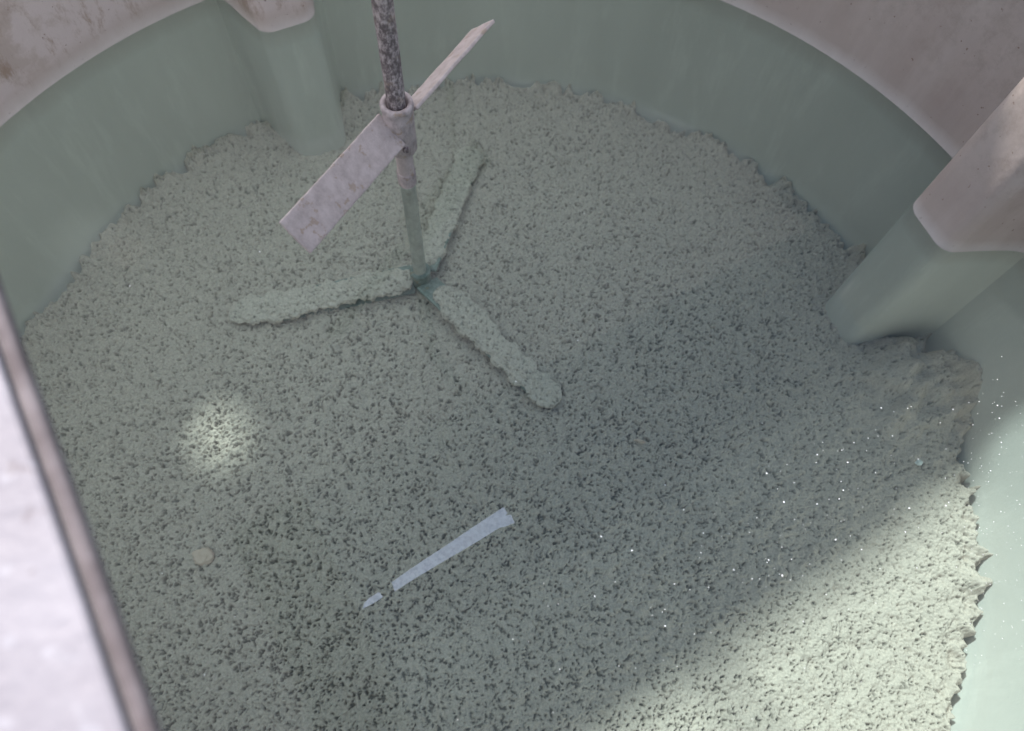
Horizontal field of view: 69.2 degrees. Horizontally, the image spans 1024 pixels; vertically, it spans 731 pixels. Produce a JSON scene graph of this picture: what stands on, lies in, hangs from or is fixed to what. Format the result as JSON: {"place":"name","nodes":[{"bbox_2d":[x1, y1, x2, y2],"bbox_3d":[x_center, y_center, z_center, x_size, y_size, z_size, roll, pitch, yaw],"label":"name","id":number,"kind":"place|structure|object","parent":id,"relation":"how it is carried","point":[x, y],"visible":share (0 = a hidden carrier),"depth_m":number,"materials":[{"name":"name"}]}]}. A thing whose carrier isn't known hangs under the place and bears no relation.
{"place":"outdoors","nodes":[
{"label":"outdoors","id":0,"kind":"place"},
{"bbox_2d":[129,153,1021,719],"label":"floating flecks","id":1,"kind":"object","parent":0,"point":[783,501],"visible":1,"depth_m":1.22,"materials":[{"name":"white"}]},
{"label":"ground","id":2,"kind":"structure","parent":0,"visible":0},
{"bbox_2d":[0,0,1023,730],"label":"tank","id":3,"kind":"object","parent":2,"relation":"on","point":[888,134],"visible":0.27,"depth_m":1.70,"materials":[{"name":"plastic"}]},
{"bbox_2d":[0,279,162,730],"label":"hatch cover","id":4,"kind":"object","parent":3,"relation":"on","point":[57,672],"visible":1,"depth_m":0.41,"materials":[{"name":"grey metal"}]},
{"bbox_2d":[21,73,992,730],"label":"sediment","id":5,"kind":"object","parent":3,"relation":"in","point":[415,511],"visible":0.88,"depth_m":1.67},
{"bbox_2d":[192,547,214,565],"bbox_3d":[-0.642,0.399,1.547,0.044,0.016,0.038,-16,67,-9],"label":"pebble","id":6,"kind":"object","parent":5,"relation":"on","point":[202,556],"visible":1,"depth_m":1.54,"materials":[{"name":"beige stone"}]},
{"bbox_2d":[229,0,561,407],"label":"mixer","id":7,"kind":"object","parent":5,"relation":"on","point":[315,214],"visible":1,"depth_m":1.71,"materials":[{"name":"metal"}]},
{"bbox_2d":[634,439,645,443],"bbox_3d":[0.291,0.172,1.689,0.029,0.011,0.008,15,65,5],"label":"pale flake","id":8,"kind":"object","parent":5,"relation":"on","point":[640,441],"visible":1,"depth_m":1.69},
{"bbox_2d":[915,459,922,465],"bbox_3d":[0.909,0.217,1.659,0.014,0.012,0.016,41,70,15],"label":"shell fragment","id":9,"kind":"object","parent":5,"relation":"on","point":[919,462],"visible":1,"depth_m":1.66,"materials":[{"name":"white"}]}
]}

